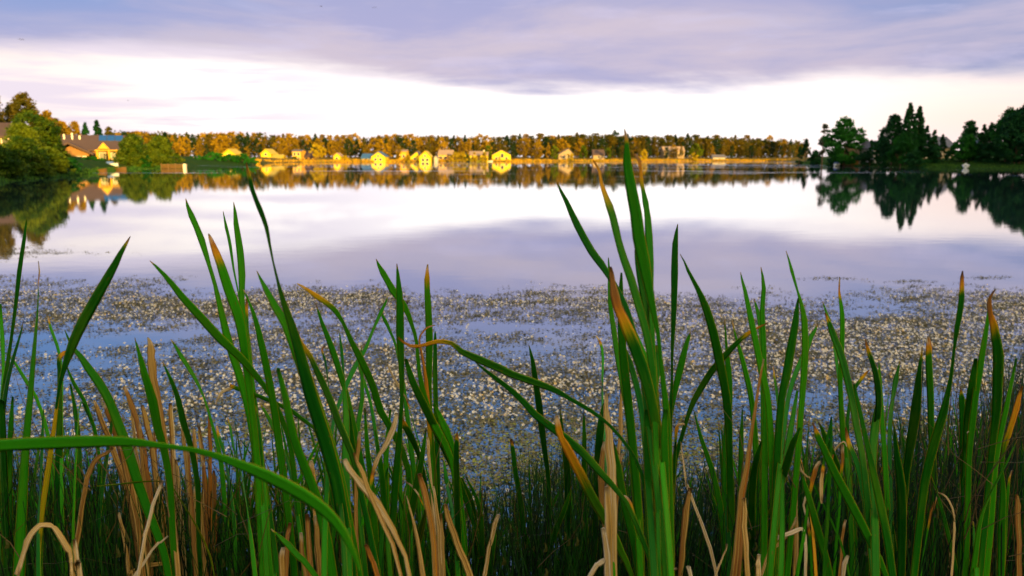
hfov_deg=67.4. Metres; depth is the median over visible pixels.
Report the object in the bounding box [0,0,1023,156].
sky
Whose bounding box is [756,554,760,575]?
dead reed stalk
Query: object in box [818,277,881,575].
cattail plant
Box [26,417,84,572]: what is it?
cattail plant
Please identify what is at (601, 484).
dead reed stalk
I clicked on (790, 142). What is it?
spruce tree
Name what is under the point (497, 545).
cattail plant
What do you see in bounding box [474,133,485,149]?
leafy tree
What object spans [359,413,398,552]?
dead reed stalk
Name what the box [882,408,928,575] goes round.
cattail plant
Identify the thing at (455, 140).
leafy tree
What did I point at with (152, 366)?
dead reed stalk
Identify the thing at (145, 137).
pine tree
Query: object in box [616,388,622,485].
dead reed stalk
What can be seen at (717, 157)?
boat shed
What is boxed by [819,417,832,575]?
dead reed stalk
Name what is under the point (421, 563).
dead reed stalk
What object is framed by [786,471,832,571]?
cattail plant
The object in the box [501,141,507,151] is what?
pine tree
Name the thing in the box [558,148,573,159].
lake house
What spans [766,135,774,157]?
leafy tree
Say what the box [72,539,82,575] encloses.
dead reed stalk
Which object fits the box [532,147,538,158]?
pine tree
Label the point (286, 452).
cattail plant
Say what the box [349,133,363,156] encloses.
leafy tree
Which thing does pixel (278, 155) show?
lake house
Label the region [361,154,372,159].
boat shed
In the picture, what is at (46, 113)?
leafy tree
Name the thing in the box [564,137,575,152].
pine tree
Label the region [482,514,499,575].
dead reed stalk
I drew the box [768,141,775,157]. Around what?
pine tree
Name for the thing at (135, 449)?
reed stubble stalk
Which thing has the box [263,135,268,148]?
spruce tree
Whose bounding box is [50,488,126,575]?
cattail plant
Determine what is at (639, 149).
spruce tree
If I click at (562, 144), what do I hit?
leafy tree
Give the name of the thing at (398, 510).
cattail plant
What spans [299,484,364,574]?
cattail plant
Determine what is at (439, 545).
dead reed stalk
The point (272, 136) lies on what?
pine tree
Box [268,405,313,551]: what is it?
cattail plant
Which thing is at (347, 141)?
leafy tree
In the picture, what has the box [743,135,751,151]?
pine tree
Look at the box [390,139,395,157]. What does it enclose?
spruce tree
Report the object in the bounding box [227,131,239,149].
pine tree
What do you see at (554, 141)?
pine tree
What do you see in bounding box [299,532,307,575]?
dead reed stalk
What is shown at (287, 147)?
pine tree
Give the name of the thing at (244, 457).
cattail plant
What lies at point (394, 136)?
leafy tree
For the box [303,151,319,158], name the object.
lake house
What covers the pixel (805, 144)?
spruce tree
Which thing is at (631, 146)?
pine tree
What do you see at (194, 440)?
reed stubble stalk
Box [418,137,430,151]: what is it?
pine tree
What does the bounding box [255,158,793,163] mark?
shore reeds
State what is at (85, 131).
spruce tree
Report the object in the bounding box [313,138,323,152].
pine tree
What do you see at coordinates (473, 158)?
shrub
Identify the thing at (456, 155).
shrub
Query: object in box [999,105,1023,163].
leafy tree
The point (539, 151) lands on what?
pine tree
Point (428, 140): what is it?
spruce tree
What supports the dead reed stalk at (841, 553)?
on the lake water
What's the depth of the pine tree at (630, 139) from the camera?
420.77 m
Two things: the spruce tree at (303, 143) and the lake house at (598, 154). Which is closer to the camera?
the spruce tree at (303, 143)
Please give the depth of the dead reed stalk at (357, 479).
1.01 m
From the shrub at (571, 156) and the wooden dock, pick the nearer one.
the wooden dock
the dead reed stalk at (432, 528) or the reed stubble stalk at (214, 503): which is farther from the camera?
the reed stubble stalk at (214, 503)
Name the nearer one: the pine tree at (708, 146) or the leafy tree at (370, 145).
the leafy tree at (370, 145)
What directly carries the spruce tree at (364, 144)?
on the ground at (188, 162)
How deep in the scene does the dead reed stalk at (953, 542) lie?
1.40 m
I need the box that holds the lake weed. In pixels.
[0,245,1023,575]
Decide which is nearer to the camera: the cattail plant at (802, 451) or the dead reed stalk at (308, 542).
the dead reed stalk at (308, 542)
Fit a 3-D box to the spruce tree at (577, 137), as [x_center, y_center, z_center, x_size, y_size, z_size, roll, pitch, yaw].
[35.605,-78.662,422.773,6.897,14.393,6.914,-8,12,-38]
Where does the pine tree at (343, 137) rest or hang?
on the ground at (188, 162)
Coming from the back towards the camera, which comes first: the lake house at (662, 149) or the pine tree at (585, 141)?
the lake house at (662, 149)
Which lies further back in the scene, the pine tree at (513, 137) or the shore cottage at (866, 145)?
the pine tree at (513, 137)
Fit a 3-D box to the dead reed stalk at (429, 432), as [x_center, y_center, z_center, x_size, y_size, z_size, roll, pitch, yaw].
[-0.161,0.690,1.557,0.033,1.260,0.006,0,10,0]
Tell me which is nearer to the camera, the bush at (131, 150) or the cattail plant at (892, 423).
the cattail plant at (892, 423)
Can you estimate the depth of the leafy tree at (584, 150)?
377.29 m
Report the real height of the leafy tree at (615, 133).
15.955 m
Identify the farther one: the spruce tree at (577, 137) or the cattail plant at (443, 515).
the spruce tree at (577, 137)
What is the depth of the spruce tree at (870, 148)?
147.51 m
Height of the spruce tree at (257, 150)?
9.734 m
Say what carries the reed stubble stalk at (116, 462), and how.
on the lake water
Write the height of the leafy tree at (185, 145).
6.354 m
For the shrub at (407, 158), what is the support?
on the ground at (188, 162)
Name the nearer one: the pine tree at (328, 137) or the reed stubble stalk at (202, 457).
the reed stubble stalk at (202, 457)
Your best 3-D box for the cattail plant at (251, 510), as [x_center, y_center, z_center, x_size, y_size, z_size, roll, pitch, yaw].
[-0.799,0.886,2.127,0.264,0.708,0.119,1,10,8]
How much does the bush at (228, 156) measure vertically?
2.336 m
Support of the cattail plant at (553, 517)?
on the ground at (188, 162)
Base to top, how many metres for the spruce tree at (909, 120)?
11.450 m
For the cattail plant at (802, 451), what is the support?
on the lake water
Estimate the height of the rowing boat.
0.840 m
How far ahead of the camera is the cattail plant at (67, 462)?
2.27 m
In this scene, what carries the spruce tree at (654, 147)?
on the ground at (188, 162)
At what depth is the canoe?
103.33 m
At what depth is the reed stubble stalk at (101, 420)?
1.91 m
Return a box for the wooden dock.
[160,163,186,168]
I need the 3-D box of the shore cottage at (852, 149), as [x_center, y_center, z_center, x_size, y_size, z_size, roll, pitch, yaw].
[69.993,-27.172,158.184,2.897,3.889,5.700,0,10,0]
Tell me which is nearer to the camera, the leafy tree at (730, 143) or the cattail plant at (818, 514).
the cattail plant at (818, 514)
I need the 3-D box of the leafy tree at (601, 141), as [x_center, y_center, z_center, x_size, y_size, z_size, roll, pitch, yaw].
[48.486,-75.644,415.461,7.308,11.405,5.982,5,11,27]
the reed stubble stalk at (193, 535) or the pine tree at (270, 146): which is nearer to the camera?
the reed stubble stalk at (193, 535)
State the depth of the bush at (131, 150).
115.25 m
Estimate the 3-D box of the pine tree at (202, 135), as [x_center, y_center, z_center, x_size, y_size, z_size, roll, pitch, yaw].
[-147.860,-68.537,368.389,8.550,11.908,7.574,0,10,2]
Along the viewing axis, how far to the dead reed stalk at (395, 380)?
1.41 m
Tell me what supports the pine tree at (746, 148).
on the ground at (188, 162)
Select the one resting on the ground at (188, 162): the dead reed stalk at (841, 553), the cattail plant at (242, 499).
the cattail plant at (242, 499)
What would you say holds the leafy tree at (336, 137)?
on the ground at (188, 162)
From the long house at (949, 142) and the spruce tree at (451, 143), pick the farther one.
the spruce tree at (451, 143)
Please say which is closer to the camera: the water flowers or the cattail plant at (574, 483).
the cattail plant at (574, 483)
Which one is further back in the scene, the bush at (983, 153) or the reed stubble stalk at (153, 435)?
the bush at (983, 153)
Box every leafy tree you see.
[0,92,39,127]
[40,110,55,125]
[59,120,70,134]
[66,121,80,134]
[177,136,193,153]
[210,135,228,152]
[221,135,234,151]
[231,131,245,151]
[235,134,246,153]
[273,138,286,153]
[309,144,326,157]
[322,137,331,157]
[327,141,336,154]
[328,134,343,153]
[343,138,353,157]
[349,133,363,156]
[367,138,381,153]
[384,133,396,154]
[454,136,465,151]
[467,137,480,150]
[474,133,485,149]
[479,140,494,152]
[480,135,496,149]
[485,145,491,160]
[501,135,511,153]
[508,145,516,156]
[516,139,530,156]
[540,137,552,157]
[550,145,558,158]
[556,138,570,152]
[579,145,587,158]
[596,138,607,153]
[605,147,611,159]
[606,130,619,156]
[687,143,703,156]
[709,137,721,154]
[727,141,737,154]
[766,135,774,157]
[820,115,868,165]
[871,134,883,165]
[878,113,902,164]
[886,133,914,166]
[950,134,977,161]
[988,107,1018,161]
[990,128,1023,163]
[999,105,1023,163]
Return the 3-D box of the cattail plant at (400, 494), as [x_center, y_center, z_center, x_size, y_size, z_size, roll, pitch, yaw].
[-0.239,0.818,2.030,0.284,0.871,0.196,0,10,0]
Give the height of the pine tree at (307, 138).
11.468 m
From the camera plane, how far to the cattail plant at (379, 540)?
1.52 m
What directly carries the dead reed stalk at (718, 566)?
on the lake water
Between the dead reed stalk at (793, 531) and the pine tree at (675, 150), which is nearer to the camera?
the dead reed stalk at (793, 531)
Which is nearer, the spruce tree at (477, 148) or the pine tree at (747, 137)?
the spruce tree at (477, 148)
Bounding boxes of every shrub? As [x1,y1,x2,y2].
[405,154,410,161]
[449,152,461,161]
[460,152,467,161]
[471,152,477,161]
[480,151,487,161]
[567,153,573,160]
[639,149,647,159]
[687,152,698,160]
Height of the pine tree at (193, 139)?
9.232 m
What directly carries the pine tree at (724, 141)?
on the ground at (188, 162)
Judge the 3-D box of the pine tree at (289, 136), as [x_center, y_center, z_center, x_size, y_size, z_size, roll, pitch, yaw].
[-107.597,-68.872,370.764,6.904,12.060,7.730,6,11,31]
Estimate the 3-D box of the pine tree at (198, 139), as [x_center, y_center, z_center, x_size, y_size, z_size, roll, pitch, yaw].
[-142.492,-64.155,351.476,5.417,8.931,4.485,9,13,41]
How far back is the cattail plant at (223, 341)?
1.37 m
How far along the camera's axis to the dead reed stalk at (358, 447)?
1.28 m
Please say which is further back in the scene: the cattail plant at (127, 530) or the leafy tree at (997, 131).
the leafy tree at (997, 131)
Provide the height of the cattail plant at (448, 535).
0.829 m
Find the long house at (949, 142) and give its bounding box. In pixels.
[902,137,952,158]
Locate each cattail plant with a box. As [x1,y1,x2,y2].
[0,218,26,575]
[0,435,359,570]
[5,316,81,575]
[13,261,39,575]
[13,424,72,571]
[13,425,73,526]
[13,473,47,556]
[13,478,52,575]
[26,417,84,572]
[28,419,94,568]
[31,427,107,575]
[36,236,130,575]
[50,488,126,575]
[63,426,115,575]
[65,330,215,575]
[67,368,115,575]
[83,525,152,575]
[100,485,133,561]
[130,494,220,574]
[150,202,306,575]
[162,361,202,575]
[171,340,236,575]
[179,453,241,545]
[184,495,254,575]
[184,507,231,570]
[185,199,272,575]
[206,440,253,568]
[212,442,282,575]
[213,418,330,575]
[217,412,302,558]
[217,428,251,555]
[226,435,253,553]
[236,435,287,567]
[239,419,330,536]
[246,163,388,575]
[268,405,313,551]
[271,417,340,562]
[275,422,379,572]
[279,447,341,575]
[297,283,431,575]
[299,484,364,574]
[304,411,324,554]
[310,446,391,575]
[315,264,409,575]
[319,451,404,537]
[323,460,405,575]
[339,331,387,575]
[351,440,397,555]
[365,462,452,575]
[366,431,471,563]
[376,259,468,575]
[376,446,417,536]
[379,264,440,575]
[398,129,674,575]
[404,359,495,575]
[414,480,482,563]
[416,478,483,575]
[428,486,501,570]
[444,470,480,574]
[461,477,481,574]
[470,520,518,575]
[508,492,554,574]
[510,439,527,570]
[513,462,592,575]
[524,346,571,575]
[534,468,591,575]
[538,468,619,572]
[543,464,587,565]
[555,257,644,575]
[560,403,603,575]
[575,467,604,557]
[587,462,628,575]
[622,472,692,575]
[623,516,719,575]
[626,452,721,574]
[669,224,767,516]
[680,254,743,575]
[692,419,768,575]
[705,445,751,568]
[708,454,805,517]
[713,424,818,570]
[718,422,818,570]
[731,299,800,575]
[740,251,817,575]
[784,445,848,568]
[785,443,833,565]
[785,459,854,575]
[786,467,919,575]
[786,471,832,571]
[800,460,832,575]
[809,479,857,573]
[812,313,896,575]
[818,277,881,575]
[826,431,930,557]
[833,422,880,465]
[861,418,905,541]
[878,346,922,575]
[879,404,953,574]
[881,394,901,474]
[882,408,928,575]
[882,431,940,537]
[895,410,958,567]
[909,387,1001,536]
[910,271,964,575]
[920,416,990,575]
[925,336,968,575]
[931,358,977,575]
[952,385,1023,575]
[952,397,1018,564]
[957,412,981,539]
[962,289,1017,575]
[976,478,1020,575]
[979,400,1015,499]
[997,386,1022,575]
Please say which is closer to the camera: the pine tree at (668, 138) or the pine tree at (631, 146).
the pine tree at (631, 146)
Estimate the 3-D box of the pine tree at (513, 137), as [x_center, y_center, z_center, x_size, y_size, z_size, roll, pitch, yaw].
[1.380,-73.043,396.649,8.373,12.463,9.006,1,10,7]
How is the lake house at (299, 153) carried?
on the ground at (188, 162)
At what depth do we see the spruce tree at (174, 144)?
214.33 m
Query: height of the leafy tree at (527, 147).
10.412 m
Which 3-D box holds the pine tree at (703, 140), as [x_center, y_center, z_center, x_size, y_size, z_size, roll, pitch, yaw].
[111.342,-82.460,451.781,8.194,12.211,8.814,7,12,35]
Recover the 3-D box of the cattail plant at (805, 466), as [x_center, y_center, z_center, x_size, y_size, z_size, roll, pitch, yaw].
[0.631,0.796,1.962,0.243,0.939,0.179,0,10,0]
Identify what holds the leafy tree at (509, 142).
on the ground at (188, 162)
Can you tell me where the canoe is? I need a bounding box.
[114,167,125,169]
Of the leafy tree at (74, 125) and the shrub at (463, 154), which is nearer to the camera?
the leafy tree at (74, 125)
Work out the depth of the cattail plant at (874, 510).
1.23 m
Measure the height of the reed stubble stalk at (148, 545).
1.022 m
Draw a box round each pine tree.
[0,96,5,122]
[51,117,64,136]
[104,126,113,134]
[135,131,148,142]
[147,133,155,142]
[189,137,196,155]
[191,141,205,155]
[196,138,205,155]
[199,133,211,154]
[202,133,218,155]
[212,133,220,151]
[216,133,228,150]
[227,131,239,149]
[229,138,239,148]
[241,137,254,156]
[244,146,249,156]
[249,133,262,156]
[256,132,268,155]
[267,135,276,149]
[267,138,278,149]
[280,133,293,155]
[284,140,292,156]
[285,137,299,152]
[293,135,308,149]
[302,134,312,150]
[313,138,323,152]
[317,134,328,156]
[325,135,334,157]
[334,135,348,154]
[334,141,343,153]
[343,134,356,156]
[361,144,368,155]
[374,135,383,150]
[374,139,384,152]
[382,134,396,155]
[382,143,392,156]
[394,144,402,158]
[395,137,408,154]
[402,134,417,150]
[409,140,417,155]
[412,137,422,153]
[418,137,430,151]
[424,143,433,155]
[426,135,438,153]
[431,140,438,156]
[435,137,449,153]
[442,136,449,149]
[458,144,467,157]
[464,138,475,157]
[490,141,498,157]
[495,136,503,151]
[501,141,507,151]
[507,134,521,157]
[522,134,530,157]
[527,135,534,155]
[527,140,537,157]
[531,139,545,157]
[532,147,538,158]
[534,133,545,155]
[547,139,557,154]
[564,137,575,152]
[574,138,584,155]
[579,134,591,152]
[583,139,590,156]
[592,133,599,144]
[606,136,617,156]
[616,137,624,157]
[618,145,623,157]
[628,137,636,153]
[629,143,634,158]
[630,136,641,155]
[635,135,644,156]
[641,135,652,153]
[642,137,651,157]
[653,148,658,157]
[658,134,671,146]
[659,140,666,154]
[661,147,669,157]
[669,144,678,157]
[687,134,699,155]
[696,139,704,157]
[699,138,709,157]
[703,139,712,157]
[712,134,722,153]
[718,139,728,155]
[729,146,737,158]
[733,140,744,157]
[736,138,746,153]
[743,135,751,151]
[744,143,749,157]
[746,146,754,157]
[757,143,767,157]
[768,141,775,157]
[777,139,788,157]
[788,145,793,157]
[801,139,811,157]
[958,120,980,161]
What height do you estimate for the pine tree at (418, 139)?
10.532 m
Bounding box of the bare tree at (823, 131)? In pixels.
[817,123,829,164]
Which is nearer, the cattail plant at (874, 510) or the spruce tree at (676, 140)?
the cattail plant at (874, 510)
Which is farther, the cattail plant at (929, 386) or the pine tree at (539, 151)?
the pine tree at (539, 151)
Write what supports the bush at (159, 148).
on the ground at (188, 162)
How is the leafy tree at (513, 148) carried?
on the ground at (188, 162)
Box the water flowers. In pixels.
[0,277,1023,504]
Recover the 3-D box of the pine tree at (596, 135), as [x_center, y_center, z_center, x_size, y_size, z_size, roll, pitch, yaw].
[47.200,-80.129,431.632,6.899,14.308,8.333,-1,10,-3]
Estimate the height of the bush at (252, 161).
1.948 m
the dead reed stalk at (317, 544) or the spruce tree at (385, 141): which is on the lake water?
the dead reed stalk at (317, 544)
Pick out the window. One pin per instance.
(101, 154)
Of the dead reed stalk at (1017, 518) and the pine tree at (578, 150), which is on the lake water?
the dead reed stalk at (1017, 518)
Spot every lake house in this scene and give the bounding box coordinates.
[222,149,240,155]
[260,149,277,156]
[271,154,286,157]
[292,149,305,158]
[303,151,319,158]
[333,153,343,159]
[370,151,388,161]
[395,149,408,159]
[410,151,420,160]
[418,151,432,161]
[438,150,453,159]
[469,150,488,161]
[492,149,510,161]
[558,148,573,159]
[591,149,604,159]
[660,146,684,157]
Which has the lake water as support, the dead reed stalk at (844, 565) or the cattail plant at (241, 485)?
the dead reed stalk at (844, 565)
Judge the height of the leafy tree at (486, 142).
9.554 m
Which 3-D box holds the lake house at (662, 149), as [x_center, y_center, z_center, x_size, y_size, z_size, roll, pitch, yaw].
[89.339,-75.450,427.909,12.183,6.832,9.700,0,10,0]
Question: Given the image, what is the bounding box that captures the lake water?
[0,161,1023,575]
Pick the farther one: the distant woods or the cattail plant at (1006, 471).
the distant woods
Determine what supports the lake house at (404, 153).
on the ground at (188, 162)
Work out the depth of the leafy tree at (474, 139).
383.66 m
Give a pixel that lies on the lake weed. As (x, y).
(820, 377)
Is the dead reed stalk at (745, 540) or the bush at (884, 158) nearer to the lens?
the dead reed stalk at (745, 540)
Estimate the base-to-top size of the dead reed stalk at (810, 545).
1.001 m
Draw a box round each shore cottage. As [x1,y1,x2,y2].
[842,146,859,165]
[857,141,880,162]
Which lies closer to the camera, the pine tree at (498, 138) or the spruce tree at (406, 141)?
the spruce tree at (406, 141)
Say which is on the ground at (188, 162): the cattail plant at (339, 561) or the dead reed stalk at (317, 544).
the cattail plant at (339, 561)
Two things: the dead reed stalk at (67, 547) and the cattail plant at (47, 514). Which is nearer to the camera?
the dead reed stalk at (67, 547)
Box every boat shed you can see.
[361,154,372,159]
[709,155,725,158]
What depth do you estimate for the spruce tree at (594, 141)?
411.86 m
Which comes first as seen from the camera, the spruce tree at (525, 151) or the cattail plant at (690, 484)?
the cattail plant at (690, 484)
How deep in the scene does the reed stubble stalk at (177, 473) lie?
1.89 m
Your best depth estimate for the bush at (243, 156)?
182.52 m
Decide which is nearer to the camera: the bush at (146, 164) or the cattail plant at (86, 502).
the cattail plant at (86, 502)
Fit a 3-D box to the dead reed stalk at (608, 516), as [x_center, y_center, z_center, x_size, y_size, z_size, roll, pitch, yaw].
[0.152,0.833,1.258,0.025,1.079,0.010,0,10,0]
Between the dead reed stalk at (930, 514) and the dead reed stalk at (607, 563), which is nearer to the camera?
the dead reed stalk at (607, 563)
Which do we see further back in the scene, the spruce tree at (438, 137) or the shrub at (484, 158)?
the spruce tree at (438, 137)
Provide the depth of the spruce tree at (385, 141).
356.42 m
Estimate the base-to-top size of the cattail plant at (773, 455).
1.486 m
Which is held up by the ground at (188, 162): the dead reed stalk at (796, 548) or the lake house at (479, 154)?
the lake house at (479, 154)
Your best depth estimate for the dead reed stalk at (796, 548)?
1.40 m
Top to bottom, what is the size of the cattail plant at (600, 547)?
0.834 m
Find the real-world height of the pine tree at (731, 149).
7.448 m
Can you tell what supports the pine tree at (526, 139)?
on the ground at (188, 162)
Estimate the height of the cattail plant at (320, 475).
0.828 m
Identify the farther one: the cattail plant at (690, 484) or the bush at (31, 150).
the bush at (31, 150)
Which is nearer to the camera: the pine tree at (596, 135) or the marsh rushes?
the marsh rushes
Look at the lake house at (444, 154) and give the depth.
340.61 m
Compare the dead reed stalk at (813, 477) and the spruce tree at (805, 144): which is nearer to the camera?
the dead reed stalk at (813, 477)
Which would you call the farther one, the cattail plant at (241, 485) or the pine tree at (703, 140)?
the pine tree at (703, 140)
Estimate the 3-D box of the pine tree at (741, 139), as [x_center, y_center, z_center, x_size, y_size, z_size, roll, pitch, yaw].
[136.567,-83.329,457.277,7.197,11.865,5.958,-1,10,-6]
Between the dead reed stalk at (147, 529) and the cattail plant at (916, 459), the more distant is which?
the cattail plant at (916, 459)
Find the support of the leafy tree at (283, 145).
on the ground at (188, 162)
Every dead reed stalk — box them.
[14,522,74,575]
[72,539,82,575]
[74,447,112,572]
[133,536,167,575]
[136,480,163,575]
[147,337,180,575]
[215,384,335,575]
[278,547,285,575]
[285,523,291,575]
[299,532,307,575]
[305,514,312,575]
[309,460,316,569]
[314,515,320,575]
[342,458,411,575]
[353,452,402,575]
[354,432,360,549]
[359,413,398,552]
[364,544,379,575]
[387,363,434,509]
[405,481,449,575]
[406,496,425,575]
[417,473,438,575]
[418,325,434,575]
[426,437,436,534]
[432,486,441,575]
[440,513,445,575]
[443,504,472,575]
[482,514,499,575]
[588,558,605,575]
[598,441,604,527]
[601,527,610,575]
[603,393,616,575]
[604,486,612,575]
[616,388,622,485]
[617,453,623,516]
[678,488,690,575]
[680,441,717,575]
[686,566,692,575]
[714,544,727,575]
[730,359,763,575]
[741,497,749,575]
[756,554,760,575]
[761,517,796,575]
[777,527,807,575]
[792,408,798,575]
[795,461,820,575]
[800,463,849,575]
[802,441,846,575]
[802,497,812,575]
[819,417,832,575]
[832,444,843,575]
[838,519,846,575]
[841,555,848,575]
[920,496,937,575]
[938,492,955,575]
[1014,494,1021,575]
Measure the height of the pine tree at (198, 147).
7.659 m
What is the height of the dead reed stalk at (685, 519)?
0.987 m
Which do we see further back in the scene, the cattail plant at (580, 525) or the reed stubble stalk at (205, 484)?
the cattail plant at (580, 525)
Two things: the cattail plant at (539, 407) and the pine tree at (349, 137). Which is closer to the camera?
the cattail plant at (539, 407)
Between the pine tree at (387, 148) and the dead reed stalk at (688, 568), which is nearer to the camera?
the dead reed stalk at (688, 568)
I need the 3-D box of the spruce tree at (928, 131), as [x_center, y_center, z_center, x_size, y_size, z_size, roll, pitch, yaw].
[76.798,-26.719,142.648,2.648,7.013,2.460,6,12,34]
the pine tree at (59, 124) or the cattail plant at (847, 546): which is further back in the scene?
the pine tree at (59, 124)
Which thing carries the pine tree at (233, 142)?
on the ground at (188, 162)
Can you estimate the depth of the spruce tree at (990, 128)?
136.98 m
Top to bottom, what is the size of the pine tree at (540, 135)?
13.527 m
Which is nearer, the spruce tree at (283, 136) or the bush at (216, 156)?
the bush at (216, 156)
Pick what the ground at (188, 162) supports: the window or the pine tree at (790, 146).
the pine tree at (790, 146)
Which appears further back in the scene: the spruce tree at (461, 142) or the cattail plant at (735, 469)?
the spruce tree at (461, 142)
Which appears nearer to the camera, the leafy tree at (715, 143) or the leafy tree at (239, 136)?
the leafy tree at (239, 136)
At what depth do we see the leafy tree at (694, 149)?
403.16 m
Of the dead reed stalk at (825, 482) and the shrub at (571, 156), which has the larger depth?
the shrub at (571, 156)
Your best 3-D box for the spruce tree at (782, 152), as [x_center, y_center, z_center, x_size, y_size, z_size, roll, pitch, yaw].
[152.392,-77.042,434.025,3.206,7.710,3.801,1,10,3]
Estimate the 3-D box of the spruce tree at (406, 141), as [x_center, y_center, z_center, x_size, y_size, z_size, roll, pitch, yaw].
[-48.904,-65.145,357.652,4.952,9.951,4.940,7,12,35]
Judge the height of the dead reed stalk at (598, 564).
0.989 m
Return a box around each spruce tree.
[81,122,89,134]
[93,119,102,134]
[170,134,180,152]
[175,135,184,155]
[189,134,196,154]
[203,144,209,155]
[214,140,220,155]
[253,137,261,156]
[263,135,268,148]
[280,133,287,152]
[301,139,306,150]
[309,133,317,149]
[353,138,361,157]
[360,139,366,153]
[382,138,391,155]
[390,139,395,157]
[403,137,410,153]
[417,139,423,152]
[425,138,431,154]
[436,135,441,155]
[448,138,456,152]
[458,138,465,152]
[475,138,481,150]
[521,145,526,158]
[545,142,550,158]
[571,132,579,156]
[588,142,594,156]
[590,138,596,155]
[611,144,615,158]
[634,139,641,155]
[651,139,659,157]
[674,134,677,145]
[684,133,691,157]
[686,140,691,155]
[729,135,738,154]
[751,142,756,157]
[761,139,767,157]
[779,145,783,156]
[786,139,793,154]
[795,142,801,155]
[795,146,801,163]
[800,138,810,161]
[866,140,875,164]
[894,102,923,164]
[912,106,927,157]
[924,125,930,158]
[926,130,941,159]
[939,134,947,158]
[977,124,991,146]
[987,122,993,156]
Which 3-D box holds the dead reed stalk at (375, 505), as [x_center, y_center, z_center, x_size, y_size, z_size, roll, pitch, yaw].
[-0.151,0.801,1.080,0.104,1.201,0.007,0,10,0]
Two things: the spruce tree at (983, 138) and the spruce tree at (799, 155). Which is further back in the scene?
the spruce tree at (799, 155)
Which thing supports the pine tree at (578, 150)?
on the ground at (188, 162)
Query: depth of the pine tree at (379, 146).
353.29 m
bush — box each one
[0,143,30,177]
[1,123,46,154]
[4,136,56,177]
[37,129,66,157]
[37,146,75,173]
[61,144,70,158]
[64,158,83,170]
[81,156,104,160]
[107,133,155,166]
[138,155,152,167]
[146,135,175,164]
[170,153,185,162]
[190,155,206,159]
[202,151,227,159]
[218,154,236,160]
[232,153,252,162]
[247,157,258,163]
[807,150,821,164]
[825,151,841,165]
[855,150,873,166]
[877,153,887,166]
[903,150,928,167]
[923,146,943,163]
[944,149,955,160]
[967,142,1002,162]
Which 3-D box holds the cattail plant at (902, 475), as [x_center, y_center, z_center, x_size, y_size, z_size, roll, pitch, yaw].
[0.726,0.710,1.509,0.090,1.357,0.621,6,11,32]
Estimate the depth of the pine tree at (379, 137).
363.66 m
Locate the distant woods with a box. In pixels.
[113,130,804,157]
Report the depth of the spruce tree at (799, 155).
222.46 m
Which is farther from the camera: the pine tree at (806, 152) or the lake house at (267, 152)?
the pine tree at (806, 152)
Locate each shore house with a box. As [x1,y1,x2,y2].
[0,123,12,143]
[61,133,143,159]
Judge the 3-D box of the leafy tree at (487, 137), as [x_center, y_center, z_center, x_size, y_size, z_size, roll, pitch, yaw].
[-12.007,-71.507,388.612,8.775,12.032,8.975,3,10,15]
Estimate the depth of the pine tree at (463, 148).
355.49 m
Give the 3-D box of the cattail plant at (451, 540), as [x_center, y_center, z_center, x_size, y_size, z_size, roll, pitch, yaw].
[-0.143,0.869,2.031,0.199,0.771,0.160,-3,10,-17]
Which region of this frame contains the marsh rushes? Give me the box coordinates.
[0,342,1023,575]
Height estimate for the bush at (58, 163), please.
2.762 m
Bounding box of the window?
[99,152,105,157]
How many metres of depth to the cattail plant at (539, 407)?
1.61 m
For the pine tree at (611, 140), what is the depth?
418.80 m
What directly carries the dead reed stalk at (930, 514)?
on the lake water
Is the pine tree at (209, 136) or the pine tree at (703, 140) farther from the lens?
the pine tree at (703, 140)
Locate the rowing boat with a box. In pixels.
[106,161,117,166]
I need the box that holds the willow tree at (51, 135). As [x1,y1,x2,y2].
[5,109,62,150]
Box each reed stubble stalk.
[93,400,122,488]
[103,403,120,460]
[109,447,134,545]
[118,447,150,575]
[118,512,161,575]
[122,386,159,575]
[126,486,140,575]
[130,411,141,475]
[139,422,153,575]
[141,405,164,561]
[152,432,170,560]
[168,403,178,544]
[175,459,186,575]
[181,427,192,568]
[186,451,198,575]
[192,427,207,575]
[193,486,202,574]
[198,427,205,527]
[202,461,209,575]
[208,417,212,573]
[212,470,216,570]
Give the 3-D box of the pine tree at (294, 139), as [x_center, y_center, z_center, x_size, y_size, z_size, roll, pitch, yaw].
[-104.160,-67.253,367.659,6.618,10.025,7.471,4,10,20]
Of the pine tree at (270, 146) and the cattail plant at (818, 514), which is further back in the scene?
the pine tree at (270, 146)
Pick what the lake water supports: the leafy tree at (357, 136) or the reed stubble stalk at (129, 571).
the reed stubble stalk at (129, 571)
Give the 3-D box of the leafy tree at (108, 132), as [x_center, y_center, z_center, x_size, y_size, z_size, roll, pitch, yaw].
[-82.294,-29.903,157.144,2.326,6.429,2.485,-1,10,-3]
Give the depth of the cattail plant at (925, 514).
2.08 m
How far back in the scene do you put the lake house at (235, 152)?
285.72 m
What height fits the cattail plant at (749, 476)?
0.926 m
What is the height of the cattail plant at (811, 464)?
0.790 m
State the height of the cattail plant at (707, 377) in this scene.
1.520 m
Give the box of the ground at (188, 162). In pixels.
[5,156,1023,178]
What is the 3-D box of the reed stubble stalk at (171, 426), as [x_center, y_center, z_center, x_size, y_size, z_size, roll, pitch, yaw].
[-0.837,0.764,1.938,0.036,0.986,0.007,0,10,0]
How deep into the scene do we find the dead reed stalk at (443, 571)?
1.29 m
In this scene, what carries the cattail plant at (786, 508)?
on the lake water

